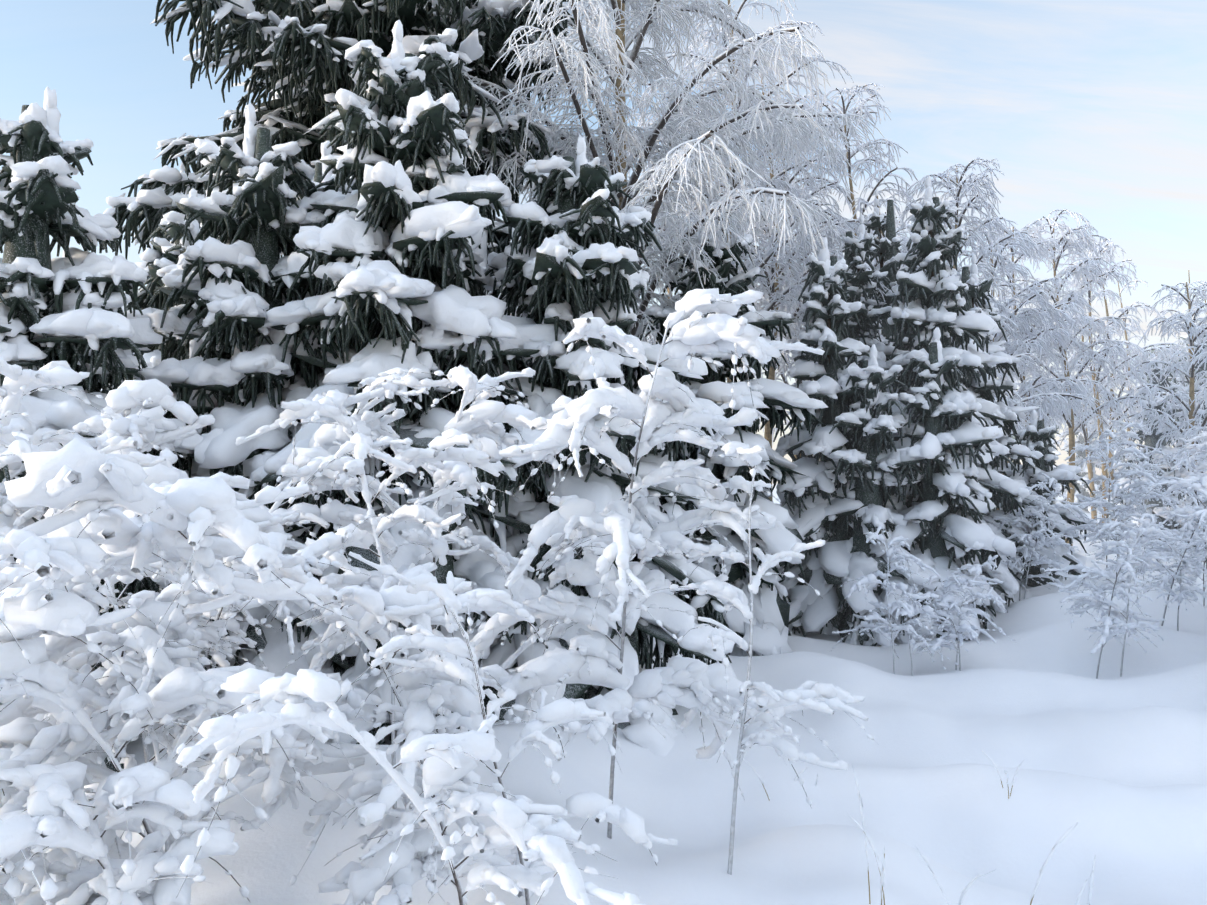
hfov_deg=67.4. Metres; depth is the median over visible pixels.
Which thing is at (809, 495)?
spruce
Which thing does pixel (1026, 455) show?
spruce
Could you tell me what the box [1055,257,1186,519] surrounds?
birch
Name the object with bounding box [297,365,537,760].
sapling
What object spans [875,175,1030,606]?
spruce
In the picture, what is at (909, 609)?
sapling
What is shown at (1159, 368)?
spruce
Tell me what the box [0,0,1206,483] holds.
sky
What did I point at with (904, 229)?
birch
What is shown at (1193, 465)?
sapling
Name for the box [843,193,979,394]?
birch
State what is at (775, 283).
birch
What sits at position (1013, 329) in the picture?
birch
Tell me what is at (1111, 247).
birch
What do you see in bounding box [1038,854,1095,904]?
dry grass
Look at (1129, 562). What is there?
sapling
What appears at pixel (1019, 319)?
birch
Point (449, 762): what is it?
sapling
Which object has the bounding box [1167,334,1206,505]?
spruce
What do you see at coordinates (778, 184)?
birch
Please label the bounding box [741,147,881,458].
birch
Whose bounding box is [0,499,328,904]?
shrub
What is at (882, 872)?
dry grass
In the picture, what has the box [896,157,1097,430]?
birch
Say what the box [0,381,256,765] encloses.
shrub
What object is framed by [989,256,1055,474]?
birch
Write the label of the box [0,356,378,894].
shrub
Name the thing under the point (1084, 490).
tree
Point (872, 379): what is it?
spruce
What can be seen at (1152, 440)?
spruce
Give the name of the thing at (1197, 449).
sapling
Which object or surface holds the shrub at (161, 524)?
on the snow ground at (1113, 766)
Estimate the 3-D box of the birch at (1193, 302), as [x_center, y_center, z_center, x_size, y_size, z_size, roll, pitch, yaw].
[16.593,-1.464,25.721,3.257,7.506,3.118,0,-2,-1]
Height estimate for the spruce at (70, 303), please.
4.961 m
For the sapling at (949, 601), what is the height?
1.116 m
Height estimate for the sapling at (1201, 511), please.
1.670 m
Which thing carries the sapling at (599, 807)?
on the snow ground at (1113, 766)
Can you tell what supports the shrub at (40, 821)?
on the snow ground at (1113, 766)
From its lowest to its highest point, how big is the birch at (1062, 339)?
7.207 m
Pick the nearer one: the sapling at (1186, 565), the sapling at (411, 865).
the sapling at (411, 865)
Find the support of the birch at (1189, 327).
on the snow ground at (1113, 766)
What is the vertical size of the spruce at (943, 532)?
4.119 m
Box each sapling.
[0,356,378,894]
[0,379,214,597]
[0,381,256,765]
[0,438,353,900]
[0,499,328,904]
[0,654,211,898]
[0,743,101,904]
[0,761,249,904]
[33,367,430,788]
[158,532,543,904]
[172,668,645,904]
[197,396,527,904]
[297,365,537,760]
[305,551,677,904]
[470,288,824,838]
[642,441,878,874]
[832,524,958,675]
[899,555,1016,670]
[992,473,1088,600]
[1044,513,1191,678]
[1059,427,1180,586]
[1065,420,1184,581]
[1087,474,1206,630]
[1117,441,1206,605]
[1154,453,1206,565]
[1157,476,1206,617]
[1167,441,1206,584]
[1176,431,1206,580]
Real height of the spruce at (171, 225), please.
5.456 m
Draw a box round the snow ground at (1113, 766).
[31,484,1206,904]
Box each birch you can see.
[330,0,883,344]
[625,0,898,381]
[626,113,800,381]
[685,39,879,500]
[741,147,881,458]
[761,83,958,338]
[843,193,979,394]
[843,212,908,332]
[872,219,913,268]
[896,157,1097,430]
[947,216,1097,509]
[967,218,1119,439]
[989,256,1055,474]
[997,209,1155,552]
[1002,295,1032,462]
[1037,288,1140,524]
[1040,238,1188,522]
[1050,429,1068,454]
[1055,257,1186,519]
[1077,279,1187,476]
[1088,282,1206,562]
[1125,270,1206,439]
[1146,299,1206,429]
[1169,352,1206,471]
[1174,355,1206,447]
[1185,323,1206,410]
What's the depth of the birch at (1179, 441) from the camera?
18.09 m
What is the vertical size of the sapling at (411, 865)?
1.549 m
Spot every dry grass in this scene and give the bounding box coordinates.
[741,756,817,800]
[848,762,884,904]
[915,822,1077,904]
[982,750,1023,798]
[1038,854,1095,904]
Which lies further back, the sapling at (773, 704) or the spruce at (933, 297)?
the spruce at (933, 297)
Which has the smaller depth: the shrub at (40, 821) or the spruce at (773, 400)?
the shrub at (40, 821)
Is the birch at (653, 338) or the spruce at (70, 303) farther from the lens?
the birch at (653, 338)
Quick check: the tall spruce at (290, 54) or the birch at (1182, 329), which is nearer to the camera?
the tall spruce at (290, 54)
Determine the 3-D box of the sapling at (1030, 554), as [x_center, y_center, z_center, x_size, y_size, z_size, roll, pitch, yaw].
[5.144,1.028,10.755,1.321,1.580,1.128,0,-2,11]
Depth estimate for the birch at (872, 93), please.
15.86 m
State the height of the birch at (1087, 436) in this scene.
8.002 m
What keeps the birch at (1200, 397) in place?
on the snow ground at (1113, 766)
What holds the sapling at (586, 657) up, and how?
on the snow ground at (1113, 766)
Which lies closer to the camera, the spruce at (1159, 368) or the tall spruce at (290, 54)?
the tall spruce at (290, 54)
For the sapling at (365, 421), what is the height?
2.090 m
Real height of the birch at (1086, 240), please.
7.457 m
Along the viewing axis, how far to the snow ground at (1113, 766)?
4.98 m
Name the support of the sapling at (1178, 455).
on the snow ground at (1113, 766)
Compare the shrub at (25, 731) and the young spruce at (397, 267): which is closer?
the shrub at (25, 731)
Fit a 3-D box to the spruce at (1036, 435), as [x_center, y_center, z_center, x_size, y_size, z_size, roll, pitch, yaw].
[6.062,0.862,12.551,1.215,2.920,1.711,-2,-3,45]
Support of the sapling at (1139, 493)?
on the snow ground at (1113, 766)
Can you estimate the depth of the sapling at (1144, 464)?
13.14 m
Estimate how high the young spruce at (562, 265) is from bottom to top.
5.029 m
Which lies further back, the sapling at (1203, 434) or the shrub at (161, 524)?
the sapling at (1203, 434)
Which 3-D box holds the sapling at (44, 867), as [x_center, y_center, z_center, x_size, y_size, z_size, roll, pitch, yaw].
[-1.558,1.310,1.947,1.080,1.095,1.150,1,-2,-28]
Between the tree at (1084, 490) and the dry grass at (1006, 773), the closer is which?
the dry grass at (1006, 773)
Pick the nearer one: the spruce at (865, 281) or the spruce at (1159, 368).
the spruce at (865, 281)
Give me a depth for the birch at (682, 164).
9.61 m
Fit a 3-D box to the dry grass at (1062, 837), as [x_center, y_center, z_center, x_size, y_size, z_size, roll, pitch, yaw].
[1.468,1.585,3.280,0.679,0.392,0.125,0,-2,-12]
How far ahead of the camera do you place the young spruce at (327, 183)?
7.12 m
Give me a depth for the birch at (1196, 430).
15.74 m
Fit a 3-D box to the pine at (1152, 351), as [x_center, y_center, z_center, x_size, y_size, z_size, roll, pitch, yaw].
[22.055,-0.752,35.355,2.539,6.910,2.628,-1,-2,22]
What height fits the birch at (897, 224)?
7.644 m
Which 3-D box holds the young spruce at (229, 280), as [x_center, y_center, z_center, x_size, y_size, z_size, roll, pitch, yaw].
[-2.470,0.314,6.388,2.580,5.689,2.302,0,-2,-1]
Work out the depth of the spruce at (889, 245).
13.05 m
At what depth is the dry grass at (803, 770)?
5.14 m
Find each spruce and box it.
[0,86,202,799]
[100,188,213,392]
[103,0,579,348]
[121,103,360,736]
[258,20,579,744]
[279,141,361,532]
[419,133,749,755]
[628,234,827,656]
[775,237,907,636]
[801,213,908,449]
[819,344,934,646]
[860,188,922,449]
[870,327,1016,641]
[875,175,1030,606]
[954,254,1058,592]
[999,410,1096,586]
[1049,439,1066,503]
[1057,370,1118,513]
[1103,393,1205,546]
[1109,353,1192,535]
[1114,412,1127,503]
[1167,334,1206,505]
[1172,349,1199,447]
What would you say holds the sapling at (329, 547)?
on the snow ground at (1113, 766)
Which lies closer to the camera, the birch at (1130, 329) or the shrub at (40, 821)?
the shrub at (40, 821)

